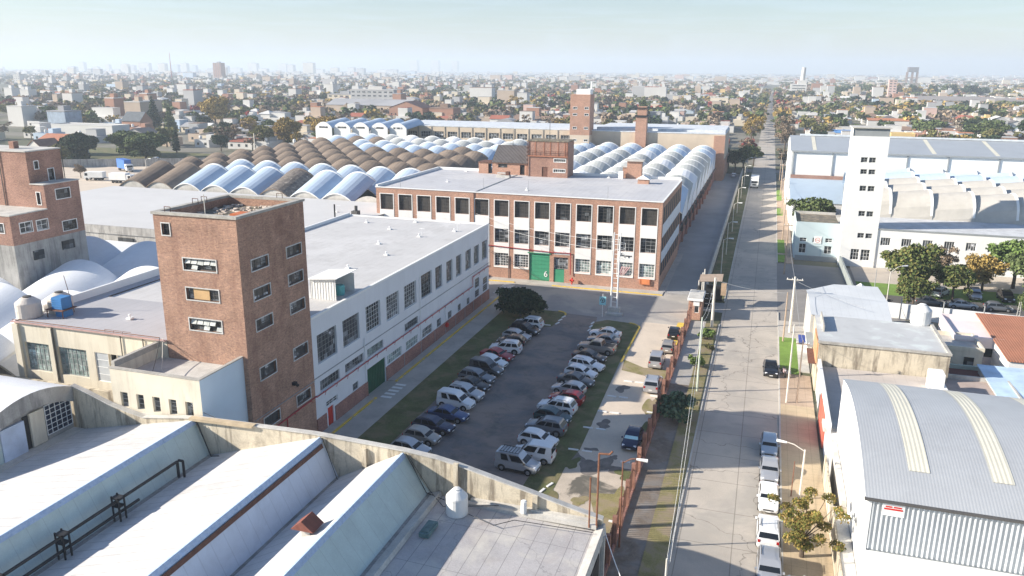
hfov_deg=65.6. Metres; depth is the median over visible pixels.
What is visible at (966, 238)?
white wing
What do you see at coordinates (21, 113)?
distant town
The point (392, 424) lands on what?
grass border
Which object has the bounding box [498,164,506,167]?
window
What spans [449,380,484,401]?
parked car
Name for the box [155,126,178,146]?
tree
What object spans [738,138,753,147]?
tree
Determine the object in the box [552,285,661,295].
yellow kerb
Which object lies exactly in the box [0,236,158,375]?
shell roof hall
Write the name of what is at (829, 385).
house
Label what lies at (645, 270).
window
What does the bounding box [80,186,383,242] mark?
flat hall
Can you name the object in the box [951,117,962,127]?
tree
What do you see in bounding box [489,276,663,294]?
front sidewalk
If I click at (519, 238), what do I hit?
window
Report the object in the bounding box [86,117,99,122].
tree
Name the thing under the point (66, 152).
tree
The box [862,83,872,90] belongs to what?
tree
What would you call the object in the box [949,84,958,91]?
tree
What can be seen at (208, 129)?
tree
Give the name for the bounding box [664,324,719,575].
kerb
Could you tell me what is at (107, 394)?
boundary wall
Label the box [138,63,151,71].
skyline block
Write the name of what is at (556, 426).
parked car
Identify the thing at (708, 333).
bush
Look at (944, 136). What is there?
tree
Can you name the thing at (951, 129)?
town house
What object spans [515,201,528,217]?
window
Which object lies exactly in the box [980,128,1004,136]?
tree
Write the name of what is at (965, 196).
vaulted factory
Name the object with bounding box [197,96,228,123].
tree
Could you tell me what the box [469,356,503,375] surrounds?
parked car
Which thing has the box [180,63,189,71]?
skyline block
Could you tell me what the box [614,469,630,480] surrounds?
grass patch
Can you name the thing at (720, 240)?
lane wall
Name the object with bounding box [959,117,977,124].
tree
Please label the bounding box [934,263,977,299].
tree
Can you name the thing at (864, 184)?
white tower
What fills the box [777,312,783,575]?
kerb
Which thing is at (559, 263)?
window
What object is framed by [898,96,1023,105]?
factory shed
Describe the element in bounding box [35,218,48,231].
window
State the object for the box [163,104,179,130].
tree
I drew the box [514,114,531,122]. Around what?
tree
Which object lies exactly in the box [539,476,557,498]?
grass patch
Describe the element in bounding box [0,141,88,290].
stepped brick tower
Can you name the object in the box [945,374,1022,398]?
cream wall house
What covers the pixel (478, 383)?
parked car
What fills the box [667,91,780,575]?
street
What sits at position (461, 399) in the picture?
parked car
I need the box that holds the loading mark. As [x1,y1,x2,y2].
[381,383,405,397]
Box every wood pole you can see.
[782,292,787,340]
[796,340,809,402]
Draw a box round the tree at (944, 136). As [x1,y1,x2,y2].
[936,131,950,137]
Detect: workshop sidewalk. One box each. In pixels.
[323,396,373,432]
[388,296,496,380]
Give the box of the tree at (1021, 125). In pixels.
[1016,120,1023,131]
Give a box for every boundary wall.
[0,374,113,426]
[61,158,204,166]
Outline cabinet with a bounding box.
[640,279,649,284]
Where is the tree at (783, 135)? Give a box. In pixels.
[776,124,795,152]
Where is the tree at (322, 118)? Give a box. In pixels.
[310,115,335,131]
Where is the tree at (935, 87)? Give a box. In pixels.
[927,84,939,91]
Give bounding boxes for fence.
[604,303,691,575]
[794,255,835,262]
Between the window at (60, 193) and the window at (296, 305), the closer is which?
the window at (296, 305)
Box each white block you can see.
[4,85,19,95]
[19,87,36,95]
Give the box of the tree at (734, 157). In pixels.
[727,150,745,172]
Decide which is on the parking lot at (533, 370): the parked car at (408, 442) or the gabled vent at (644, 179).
the parked car at (408, 442)
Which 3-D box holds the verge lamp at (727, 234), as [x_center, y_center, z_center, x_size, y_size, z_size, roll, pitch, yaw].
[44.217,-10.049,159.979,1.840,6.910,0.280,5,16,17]
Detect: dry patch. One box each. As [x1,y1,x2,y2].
[591,490,624,540]
[622,360,665,378]
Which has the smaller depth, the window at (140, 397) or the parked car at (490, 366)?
the window at (140, 397)
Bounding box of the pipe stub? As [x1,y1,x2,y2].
[521,499,526,513]
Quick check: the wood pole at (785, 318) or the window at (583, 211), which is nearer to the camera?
the wood pole at (785, 318)
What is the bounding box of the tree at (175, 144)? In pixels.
[172,130,179,152]
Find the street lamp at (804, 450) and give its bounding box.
[776,439,805,498]
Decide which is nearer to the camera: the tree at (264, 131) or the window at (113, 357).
the window at (113, 357)
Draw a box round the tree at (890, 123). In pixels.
[883,121,894,125]
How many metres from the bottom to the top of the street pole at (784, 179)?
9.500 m
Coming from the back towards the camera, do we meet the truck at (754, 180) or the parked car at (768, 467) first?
the truck at (754, 180)
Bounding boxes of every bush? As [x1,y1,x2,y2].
[655,390,697,423]
[687,354,705,366]
[697,328,715,338]
[705,343,714,349]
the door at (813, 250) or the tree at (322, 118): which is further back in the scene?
the tree at (322, 118)
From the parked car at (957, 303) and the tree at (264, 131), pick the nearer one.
the parked car at (957, 303)
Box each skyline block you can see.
[78,62,86,70]
[105,64,111,70]
[120,64,129,71]
[130,65,136,70]
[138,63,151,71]
[157,63,167,72]
[171,64,180,71]
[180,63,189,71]
[190,65,198,71]
[230,68,242,72]
[248,63,258,72]
[258,68,268,72]
[278,63,287,71]
[287,64,295,73]
[303,62,315,74]
[316,69,324,73]
[330,67,339,72]
[348,67,355,71]
[357,68,365,73]
[377,69,385,72]
[386,69,398,73]
[406,71,416,74]
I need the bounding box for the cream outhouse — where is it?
[937,330,984,365]
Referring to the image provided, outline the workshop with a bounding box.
[111,213,489,431]
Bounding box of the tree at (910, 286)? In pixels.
[894,274,940,304]
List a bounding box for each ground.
[0,69,1023,505]
[553,461,626,511]
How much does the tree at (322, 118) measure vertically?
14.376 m
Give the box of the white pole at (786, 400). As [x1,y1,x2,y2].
[785,325,794,402]
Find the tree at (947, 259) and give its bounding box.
[932,245,959,285]
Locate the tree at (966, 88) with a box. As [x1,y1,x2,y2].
[961,84,973,92]
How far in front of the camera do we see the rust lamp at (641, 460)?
60.70 m
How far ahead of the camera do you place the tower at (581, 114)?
275.19 m
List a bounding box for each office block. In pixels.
[327,91,350,98]
[350,86,402,98]
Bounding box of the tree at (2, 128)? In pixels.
[0,121,12,131]
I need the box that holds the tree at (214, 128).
[212,125,233,147]
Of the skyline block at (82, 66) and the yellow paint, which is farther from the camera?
the skyline block at (82, 66)
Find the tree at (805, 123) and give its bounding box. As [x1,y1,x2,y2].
[798,117,815,129]
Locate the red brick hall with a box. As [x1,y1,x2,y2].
[389,100,431,115]
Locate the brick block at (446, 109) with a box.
[429,103,460,115]
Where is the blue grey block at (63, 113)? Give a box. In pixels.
[46,105,82,123]
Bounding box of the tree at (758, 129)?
[750,122,764,138]
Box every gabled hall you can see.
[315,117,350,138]
[334,118,367,136]
[352,118,385,136]
[371,118,403,137]
[389,119,423,137]
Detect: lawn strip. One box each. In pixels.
[776,190,781,200]
[777,208,782,215]
[777,240,784,252]
[778,254,784,261]
[779,337,798,370]
[791,371,800,374]
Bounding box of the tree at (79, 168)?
[73,164,86,177]
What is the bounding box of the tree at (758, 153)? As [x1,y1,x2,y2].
[750,145,763,165]
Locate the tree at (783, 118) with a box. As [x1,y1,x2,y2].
[773,115,794,142]
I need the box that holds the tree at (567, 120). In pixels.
[564,116,569,123]
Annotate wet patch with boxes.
[571,452,585,460]
[579,458,613,474]
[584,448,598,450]
[596,419,609,428]
[601,464,630,473]
[607,455,616,459]
[615,385,629,392]
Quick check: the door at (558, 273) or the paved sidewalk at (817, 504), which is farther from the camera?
the door at (558, 273)
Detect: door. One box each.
[328,405,332,424]
[542,167,547,176]
[554,269,563,282]
[808,246,820,255]
[818,393,820,414]
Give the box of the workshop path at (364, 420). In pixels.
[335,299,501,437]
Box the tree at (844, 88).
[840,86,851,90]
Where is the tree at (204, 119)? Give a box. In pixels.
[194,116,212,122]
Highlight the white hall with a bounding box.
[51,122,129,134]
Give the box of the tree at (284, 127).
[272,116,301,142]
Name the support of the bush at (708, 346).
on the verge at (655, 553)
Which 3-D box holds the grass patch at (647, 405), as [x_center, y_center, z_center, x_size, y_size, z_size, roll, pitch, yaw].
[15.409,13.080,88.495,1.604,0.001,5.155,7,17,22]
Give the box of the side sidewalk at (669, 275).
[658,254,683,291]
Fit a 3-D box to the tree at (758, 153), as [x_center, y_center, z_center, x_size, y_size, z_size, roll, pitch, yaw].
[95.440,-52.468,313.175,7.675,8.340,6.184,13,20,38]
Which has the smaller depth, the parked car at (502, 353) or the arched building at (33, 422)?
the arched building at (33, 422)
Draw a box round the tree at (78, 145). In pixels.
[57,131,99,158]
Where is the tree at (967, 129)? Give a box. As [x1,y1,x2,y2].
[960,127,976,134]
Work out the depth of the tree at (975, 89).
1131.60 m
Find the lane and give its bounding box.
[664,173,739,294]
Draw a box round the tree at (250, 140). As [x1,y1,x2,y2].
[243,132,260,150]
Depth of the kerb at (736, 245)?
166.52 m
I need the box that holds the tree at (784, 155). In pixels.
[776,148,787,169]
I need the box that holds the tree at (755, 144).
[741,137,756,146]
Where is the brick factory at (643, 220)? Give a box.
[375,167,682,290]
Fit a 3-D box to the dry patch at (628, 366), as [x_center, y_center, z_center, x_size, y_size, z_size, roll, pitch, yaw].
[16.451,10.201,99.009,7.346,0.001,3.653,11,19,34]
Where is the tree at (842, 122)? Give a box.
[832,117,848,127]
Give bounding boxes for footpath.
[606,383,688,575]
[670,320,705,384]
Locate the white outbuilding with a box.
[789,205,841,230]
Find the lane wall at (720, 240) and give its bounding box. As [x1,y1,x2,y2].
[706,168,742,283]
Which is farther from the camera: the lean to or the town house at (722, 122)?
the town house at (722, 122)
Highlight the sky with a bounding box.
[0,0,1023,74]
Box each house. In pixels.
[0,132,5,139]
[23,126,47,137]
[27,120,47,125]
[31,122,50,129]
[33,128,64,138]
[39,133,88,152]
[86,128,108,143]
[107,119,121,123]
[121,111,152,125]
[128,127,157,133]
[129,123,153,129]
[162,136,182,145]
[175,119,187,131]
[180,122,193,131]
[185,122,207,133]
[188,129,203,141]
[194,134,221,147]
[223,118,239,126]
[228,134,245,140]
[228,137,260,148]
[237,127,248,134]
[250,136,282,149]
[300,124,312,134]
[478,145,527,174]
[614,120,626,122]
[720,120,730,124]
[721,122,734,132]
[798,311,952,390]
[803,284,891,351]
[816,359,947,463]
[839,126,850,129]
[841,130,850,134]
[884,124,903,131]
[890,132,915,136]
[901,126,911,130]
[914,129,928,136]
[936,129,955,134]
[938,313,1002,364]
[942,128,962,131]
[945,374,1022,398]
[955,132,973,134]
[975,313,1023,368]
[977,364,1023,398]
[1001,136,1017,139]
[1013,134,1023,139]
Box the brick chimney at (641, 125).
[635,106,648,147]
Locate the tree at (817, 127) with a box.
[809,122,830,133]
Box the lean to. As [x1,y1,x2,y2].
[787,174,843,224]
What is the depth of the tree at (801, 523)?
59.30 m
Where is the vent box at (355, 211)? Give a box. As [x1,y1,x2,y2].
[351,206,359,214]
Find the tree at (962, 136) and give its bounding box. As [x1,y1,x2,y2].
[953,134,979,138]
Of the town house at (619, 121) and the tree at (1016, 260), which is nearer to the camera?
the tree at (1016, 260)
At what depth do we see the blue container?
77.03 m
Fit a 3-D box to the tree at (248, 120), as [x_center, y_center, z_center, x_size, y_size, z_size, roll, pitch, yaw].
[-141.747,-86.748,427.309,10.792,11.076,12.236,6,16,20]
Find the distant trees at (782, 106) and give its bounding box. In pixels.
[0,69,1023,125]
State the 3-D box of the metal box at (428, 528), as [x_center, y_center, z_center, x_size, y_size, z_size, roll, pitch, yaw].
[-5.632,16.219,53.547,0.700,0.370,1.700,5,16,17]
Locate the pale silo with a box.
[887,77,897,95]
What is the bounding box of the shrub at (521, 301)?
[494,286,548,316]
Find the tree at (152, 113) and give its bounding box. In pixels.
[146,96,162,128]
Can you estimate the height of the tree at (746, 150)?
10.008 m
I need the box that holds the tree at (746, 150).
[732,144,754,169]
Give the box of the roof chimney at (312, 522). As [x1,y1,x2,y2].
[291,511,323,537]
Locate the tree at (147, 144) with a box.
[122,131,172,157]
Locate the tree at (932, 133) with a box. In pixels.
[926,129,946,137]
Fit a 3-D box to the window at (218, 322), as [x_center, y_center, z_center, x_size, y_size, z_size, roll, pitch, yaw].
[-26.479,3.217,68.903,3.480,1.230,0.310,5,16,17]
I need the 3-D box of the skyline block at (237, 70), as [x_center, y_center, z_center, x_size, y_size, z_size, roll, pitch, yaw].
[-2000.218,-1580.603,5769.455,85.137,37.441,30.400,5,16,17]
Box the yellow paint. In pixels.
[671,322,683,344]
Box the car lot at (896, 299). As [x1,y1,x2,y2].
[883,295,1023,315]
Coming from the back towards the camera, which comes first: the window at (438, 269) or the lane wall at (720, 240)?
the lane wall at (720, 240)
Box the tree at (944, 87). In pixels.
[940,84,949,91]
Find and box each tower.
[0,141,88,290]
[150,193,317,430]
[213,62,225,78]
[451,61,458,72]
[527,138,574,177]
[570,81,594,144]
[605,232,625,316]
[836,125,891,267]
[905,67,918,83]
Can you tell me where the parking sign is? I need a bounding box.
[599,296,605,316]
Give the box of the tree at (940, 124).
[930,119,949,127]
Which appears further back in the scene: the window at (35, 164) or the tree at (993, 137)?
the tree at (993, 137)
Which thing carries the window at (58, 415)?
in the arched building at (33, 422)
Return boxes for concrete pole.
[710,277,715,326]
[787,277,802,332]
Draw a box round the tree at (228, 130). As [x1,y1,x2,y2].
[214,125,236,144]
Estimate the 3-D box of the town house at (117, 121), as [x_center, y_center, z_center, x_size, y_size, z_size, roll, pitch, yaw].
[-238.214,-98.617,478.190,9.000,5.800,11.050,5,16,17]
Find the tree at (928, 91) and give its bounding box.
[923,88,934,93]
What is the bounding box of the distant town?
[0,66,1023,129]
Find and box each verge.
[637,323,718,575]
[710,173,751,301]
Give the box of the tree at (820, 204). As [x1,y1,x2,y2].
[786,197,835,215]
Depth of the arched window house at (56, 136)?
334.41 m
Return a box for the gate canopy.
[697,269,726,307]
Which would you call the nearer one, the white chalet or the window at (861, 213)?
the window at (861, 213)
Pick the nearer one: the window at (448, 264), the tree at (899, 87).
the window at (448, 264)
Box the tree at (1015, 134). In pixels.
[1013,131,1023,136]
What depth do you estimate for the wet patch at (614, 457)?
76.55 m
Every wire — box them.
[152,337,215,417]
[476,220,614,250]
[478,214,615,241]
[605,533,619,574]
[667,287,713,557]
[670,286,715,559]
[783,174,802,340]
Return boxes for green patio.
[948,363,979,376]
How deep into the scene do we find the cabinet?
134.15 m
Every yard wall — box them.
[822,455,846,575]
[838,256,852,284]
[888,302,1023,322]
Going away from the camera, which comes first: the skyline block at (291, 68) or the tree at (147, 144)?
the tree at (147, 144)
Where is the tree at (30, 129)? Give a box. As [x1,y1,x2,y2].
[22,126,36,139]
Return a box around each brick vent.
[496,171,510,177]
[618,159,644,178]
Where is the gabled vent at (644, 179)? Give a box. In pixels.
[637,174,650,183]
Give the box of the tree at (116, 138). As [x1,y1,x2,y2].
[103,129,140,154]
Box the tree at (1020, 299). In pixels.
[1017,292,1023,310]
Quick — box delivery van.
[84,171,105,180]
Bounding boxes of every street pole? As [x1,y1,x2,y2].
[781,178,787,213]
[782,197,789,239]
[783,223,792,273]
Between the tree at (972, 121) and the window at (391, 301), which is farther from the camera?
the tree at (972, 121)
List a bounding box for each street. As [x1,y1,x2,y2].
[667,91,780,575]
[730,142,787,144]
[745,169,785,172]
[777,263,905,322]
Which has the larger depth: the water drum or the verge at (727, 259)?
the verge at (727, 259)
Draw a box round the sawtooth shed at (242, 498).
[0,383,605,575]
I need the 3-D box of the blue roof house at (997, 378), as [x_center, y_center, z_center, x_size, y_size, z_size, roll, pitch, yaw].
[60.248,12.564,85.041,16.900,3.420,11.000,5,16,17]
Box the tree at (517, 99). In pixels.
[508,95,524,104]
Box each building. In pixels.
[0,375,83,471]
[407,120,729,180]
[790,67,806,91]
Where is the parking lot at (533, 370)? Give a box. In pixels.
[395,313,603,484]
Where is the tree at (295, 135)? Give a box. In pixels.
[289,131,302,141]
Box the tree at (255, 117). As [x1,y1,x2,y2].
[243,115,260,121]
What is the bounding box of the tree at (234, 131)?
[224,124,240,137]
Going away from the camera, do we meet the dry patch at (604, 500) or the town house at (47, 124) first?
the dry patch at (604, 500)
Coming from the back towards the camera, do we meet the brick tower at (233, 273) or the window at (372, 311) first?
the window at (372, 311)
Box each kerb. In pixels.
[330,397,376,433]
[395,296,498,381]
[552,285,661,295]
[620,328,639,361]
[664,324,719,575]
[724,179,750,301]
[776,198,777,262]
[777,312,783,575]
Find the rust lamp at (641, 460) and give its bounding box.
[618,458,647,547]
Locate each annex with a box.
[108,341,248,421]
[791,210,839,257]
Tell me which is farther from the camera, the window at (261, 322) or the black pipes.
the window at (261, 322)
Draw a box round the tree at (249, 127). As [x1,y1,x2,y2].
[241,121,255,131]
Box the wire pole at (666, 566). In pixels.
[665,558,667,575]
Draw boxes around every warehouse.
[198,132,225,143]
[296,134,314,140]
[325,98,415,115]
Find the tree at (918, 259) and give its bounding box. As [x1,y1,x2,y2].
[879,243,945,281]
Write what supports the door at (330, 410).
in the workshop
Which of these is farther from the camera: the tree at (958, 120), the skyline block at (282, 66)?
the skyline block at (282, 66)
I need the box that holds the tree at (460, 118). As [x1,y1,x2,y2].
[447,115,463,120]
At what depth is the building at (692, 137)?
284.06 m
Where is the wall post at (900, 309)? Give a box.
[899,298,906,319]
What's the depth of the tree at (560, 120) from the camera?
455.79 m
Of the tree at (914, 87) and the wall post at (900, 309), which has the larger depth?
the tree at (914, 87)
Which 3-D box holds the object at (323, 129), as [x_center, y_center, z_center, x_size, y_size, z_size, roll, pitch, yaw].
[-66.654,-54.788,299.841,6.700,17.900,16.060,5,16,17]
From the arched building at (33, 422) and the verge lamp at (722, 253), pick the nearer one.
the arched building at (33, 422)
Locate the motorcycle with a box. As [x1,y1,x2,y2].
[781,366,786,377]
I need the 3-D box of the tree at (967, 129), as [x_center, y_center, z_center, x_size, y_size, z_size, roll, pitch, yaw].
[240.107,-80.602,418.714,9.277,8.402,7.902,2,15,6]
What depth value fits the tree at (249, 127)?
421.24 m
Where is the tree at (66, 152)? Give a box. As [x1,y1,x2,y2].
[47,143,71,158]
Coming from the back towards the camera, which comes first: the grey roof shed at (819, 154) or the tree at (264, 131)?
the tree at (264, 131)
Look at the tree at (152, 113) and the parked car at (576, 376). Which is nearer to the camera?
the parked car at (576, 376)
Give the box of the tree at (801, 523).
[767,486,851,557]
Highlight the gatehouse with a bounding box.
[687,289,705,319]
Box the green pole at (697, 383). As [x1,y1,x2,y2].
[696,317,702,390]
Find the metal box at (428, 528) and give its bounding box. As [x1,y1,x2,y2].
[418,520,437,538]
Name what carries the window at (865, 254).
in the white tower at (864, 184)
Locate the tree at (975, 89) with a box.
[971,84,978,91]
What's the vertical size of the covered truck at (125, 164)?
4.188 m
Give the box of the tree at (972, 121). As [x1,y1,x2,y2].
[961,119,976,128]
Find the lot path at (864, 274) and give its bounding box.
[850,266,1023,293]
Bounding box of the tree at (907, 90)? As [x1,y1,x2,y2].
[902,87,912,92]
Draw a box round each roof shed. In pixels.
[308,269,356,300]
[784,134,1023,209]
[810,129,850,134]
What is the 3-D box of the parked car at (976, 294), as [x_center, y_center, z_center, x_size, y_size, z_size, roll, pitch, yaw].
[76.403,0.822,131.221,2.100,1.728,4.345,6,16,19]
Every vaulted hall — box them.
[119,133,526,202]
[491,142,715,249]
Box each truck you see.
[108,172,134,182]
[116,158,133,171]
[750,175,758,187]
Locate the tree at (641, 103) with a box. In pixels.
[632,96,650,123]
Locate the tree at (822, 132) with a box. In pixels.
[813,130,827,133]
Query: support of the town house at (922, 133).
on the ground at (16, 133)
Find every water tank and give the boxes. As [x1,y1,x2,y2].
[14,295,42,319]
[46,290,74,313]
[446,486,467,518]
[910,303,931,325]
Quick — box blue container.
[45,275,76,318]
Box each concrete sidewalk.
[777,200,781,207]
[777,215,783,239]
[779,320,803,338]
[780,174,793,263]
[796,339,809,372]
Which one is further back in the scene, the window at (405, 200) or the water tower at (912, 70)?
the water tower at (912, 70)
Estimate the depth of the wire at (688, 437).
67.31 m
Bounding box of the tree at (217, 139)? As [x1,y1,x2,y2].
[210,134,228,150]
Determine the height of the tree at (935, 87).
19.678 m
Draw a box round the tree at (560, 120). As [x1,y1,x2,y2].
[551,117,564,123]
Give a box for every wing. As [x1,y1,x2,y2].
[10,267,168,390]
[873,217,1023,277]
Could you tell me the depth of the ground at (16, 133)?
387.98 m
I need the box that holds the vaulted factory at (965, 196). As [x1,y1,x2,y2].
[842,168,1023,224]
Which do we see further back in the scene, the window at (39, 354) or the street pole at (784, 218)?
the street pole at (784, 218)
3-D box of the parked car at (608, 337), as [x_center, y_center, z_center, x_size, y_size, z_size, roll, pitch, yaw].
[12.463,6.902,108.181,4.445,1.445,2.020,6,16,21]
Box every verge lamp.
[720,238,733,273]
[726,221,737,253]
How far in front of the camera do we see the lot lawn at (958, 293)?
133.60 m
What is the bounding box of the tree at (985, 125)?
[977,119,1015,132]
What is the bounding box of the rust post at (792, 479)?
[790,461,794,495]
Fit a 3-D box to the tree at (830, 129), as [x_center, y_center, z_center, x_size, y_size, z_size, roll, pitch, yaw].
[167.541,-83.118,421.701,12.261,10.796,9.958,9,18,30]
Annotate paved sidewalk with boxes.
[780,373,813,407]
[780,404,823,490]
[782,485,829,543]
[783,537,833,575]
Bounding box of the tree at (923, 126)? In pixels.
[912,121,936,131]
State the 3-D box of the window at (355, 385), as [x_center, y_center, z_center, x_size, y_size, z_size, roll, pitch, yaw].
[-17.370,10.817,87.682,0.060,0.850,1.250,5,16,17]
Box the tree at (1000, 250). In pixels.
[985,239,1023,288]
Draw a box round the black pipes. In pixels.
[0,459,185,575]
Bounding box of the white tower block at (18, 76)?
[13,72,24,82]
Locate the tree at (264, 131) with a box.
[248,125,274,141]
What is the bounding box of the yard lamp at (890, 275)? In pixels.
[886,265,907,299]
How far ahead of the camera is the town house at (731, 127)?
481.39 m
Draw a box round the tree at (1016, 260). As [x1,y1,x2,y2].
[1003,252,1023,286]
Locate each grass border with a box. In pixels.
[357,310,563,443]
[523,320,637,491]
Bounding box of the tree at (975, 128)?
[963,123,983,134]
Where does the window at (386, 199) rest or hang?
in the brick factory at (643, 220)
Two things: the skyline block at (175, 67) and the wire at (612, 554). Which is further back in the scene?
the skyline block at (175, 67)
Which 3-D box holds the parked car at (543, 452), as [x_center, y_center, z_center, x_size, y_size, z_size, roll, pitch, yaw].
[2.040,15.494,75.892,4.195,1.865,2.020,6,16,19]
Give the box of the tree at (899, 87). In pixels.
[896,84,902,90]
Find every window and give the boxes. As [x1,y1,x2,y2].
[0,223,4,233]
[19,220,33,233]
[27,342,52,371]
[33,160,38,169]
[35,192,41,204]
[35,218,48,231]
[43,401,72,435]
[47,167,55,180]
[54,187,70,199]
[59,347,89,376]
[62,218,77,231]
[95,352,110,381]
[110,354,116,360]
[122,392,128,405]
[138,394,144,408]
[154,397,160,411]
[160,222,170,235]
[170,399,176,413]
[182,257,217,273]
[185,286,220,303]
[187,402,193,415]
[188,317,222,333]
[250,254,268,272]
[253,282,271,302]
[255,312,273,332]
[259,358,277,381]
[263,407,280,424]
[286,242,301,258]
[288,269,303,286]
[290,296,305,315]
[293,340,308,361]
[296,386,311,407]
[317,326,335,362]
[320,370,338,389]
[326,395,336,405]
[342,313,357,346]
[345,354,361,372]
[353,382,357,390]
[365,301,378,331]
[367,340,381,357]
[381,194,392,208]
[386,291,397,319]
[387,346,400,364]
[399,195,411,210]
[404,281,414,308]
[405,316,416,330]
[406,335,416,350]
[418,196,430,211]
[421,271,429,297]
[422,324,431,338]
[435,265,440,288]
[437,197,449,212]
[446,260,450,281]
[456,198,468,213]
[456,255,459,275]
[465,249,469,269]
[474,245,477,264]
[475,199,487,214]
[475,277,478,287]
[482,240,485,258]
[495,200,507,216]
[495,228,507,242]
[495,253,507,265]
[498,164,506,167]
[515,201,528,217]
[515,230,527,243]
[515,254,527,267]
[535,202,548,218]
[535,231,548,245]
[553,169,564,172]
[554,158,565,162]
[554,257,567,268]
[555,232,569,246]
[556,203,569,219]
[575,259,589,272]
[576,234,590,247]
[577,205,591,221]
[596,260,610,273]
[597,235,611,249]
[598,206,612,222]
[617,262,632,275]
[619,237,633,251]
[620,207,634,224]
[639,264,654,277]
[640,238,655,252]
[642,208,657,225]
[694,306,698,312]
[850,249,858,259]
[857,233,863,237]
[858,211,864,215]
[859,186,865,190]
[860,169,866,173]
[860,249,869,260]
[861,157,867,161]
[865,233,871,238]
[866,211,872,216]
[868,186,874,190]
[869,157,875,162]
[963,357,973,365]
[983,348,992,356]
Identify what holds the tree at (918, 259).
on the lot lawn at (958, 293)
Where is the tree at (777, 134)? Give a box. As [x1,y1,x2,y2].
[774,128,786,142]
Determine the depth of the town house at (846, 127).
451.85 m
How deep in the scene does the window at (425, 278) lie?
104.39 m
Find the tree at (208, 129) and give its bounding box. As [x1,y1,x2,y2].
[203,125,212,132]
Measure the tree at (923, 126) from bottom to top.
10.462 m
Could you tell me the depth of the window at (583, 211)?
134.99 m
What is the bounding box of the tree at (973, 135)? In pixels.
[963,134,983,138]
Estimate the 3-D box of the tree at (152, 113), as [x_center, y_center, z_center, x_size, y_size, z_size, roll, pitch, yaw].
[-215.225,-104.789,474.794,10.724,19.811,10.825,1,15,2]
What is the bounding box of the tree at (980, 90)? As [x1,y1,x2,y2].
[976,87,987,93]
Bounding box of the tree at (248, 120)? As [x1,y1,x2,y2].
[239,117,259,128]
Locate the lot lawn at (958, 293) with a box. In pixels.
[855,281,1021,304]
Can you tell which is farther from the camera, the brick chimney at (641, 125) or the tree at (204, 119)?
the tree at (204, 119)
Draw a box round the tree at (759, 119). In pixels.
[741,111,766,137]
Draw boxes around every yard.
[62,166,148,190]
[334,281,688,433]
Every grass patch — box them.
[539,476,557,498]
[560,457,580,468]
[568,417,592,437]
[571,496,588,505]
[589,374,610,399]
[602,486,623,530]
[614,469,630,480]
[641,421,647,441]
[642,399,656,414]
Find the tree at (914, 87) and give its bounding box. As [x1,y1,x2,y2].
[909,84,917,90]
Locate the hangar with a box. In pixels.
[829,379,1023,575]
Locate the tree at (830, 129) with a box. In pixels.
[820,121,839,131]
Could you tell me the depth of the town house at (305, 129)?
424.67 m
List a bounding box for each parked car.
[390,435,431,452]
[402,424,441,446]
[411,412,455,435]
[427,404,469,423]
[436,387,475,411]
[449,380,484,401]
[453,375,490,391]
[458,365,495,383]
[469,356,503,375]
[480,346,514,361]
[480,352,507,367]
[489,338,522,354]
[494,444,540,475]
[496,333,526,345]
[502,327,531,340]
[508,320,540,336]
[514,315,544,328]
[516,439,556,464]
[517,427,558,445]
[524,414,568,437]
[533,405,572,422]
[537,395,577,414]
[548,389,585,405]
[551,380,586,393]
[557,371,595,387]
[564,363,597,378]
[568,354,605,371]
[572,348,607,362]
[577,338,616,355]
[587,333,620,345]
[589,326,621,337]
[621,425,643,450]
[643,374,662,392]
[648,350,665,368]
[660,339,676,352]
[667,326,680,338]
[754,544,784,575]
[755,514,782,547]
[757,481,780,513]
[758,455,781,483]
[759,431,779,456]
[763,359,779,376]
[915,295,946,306]
[931,286,949,297]
[946,298,978,309]
[966,286,982,300]
[983,300,1013,312]
[996,288,1014,302]
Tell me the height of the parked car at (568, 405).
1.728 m
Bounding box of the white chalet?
[27,138,57,146]
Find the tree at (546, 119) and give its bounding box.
[543,117,555,122]
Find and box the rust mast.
[588,451,612,528]
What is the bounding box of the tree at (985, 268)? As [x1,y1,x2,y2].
[965,253,1009,290]
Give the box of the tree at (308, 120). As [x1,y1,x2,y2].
[302,116,315,124]
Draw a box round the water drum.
[336,284,344,295]
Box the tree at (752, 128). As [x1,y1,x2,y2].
[742,121,760,137]
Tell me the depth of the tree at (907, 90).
1157.98 m
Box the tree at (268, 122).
[261,119,275,124]
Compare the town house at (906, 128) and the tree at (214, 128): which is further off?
the town house at (906, 128)
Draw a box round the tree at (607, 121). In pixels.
[601,119,616,124]
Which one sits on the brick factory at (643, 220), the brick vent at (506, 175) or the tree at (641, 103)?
the brick vent at (506, 175)
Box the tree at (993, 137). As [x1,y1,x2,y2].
[981,135,1001,138]
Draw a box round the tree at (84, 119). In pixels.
[82,116,88,122]
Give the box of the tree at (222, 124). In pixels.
[217,121,232,127]

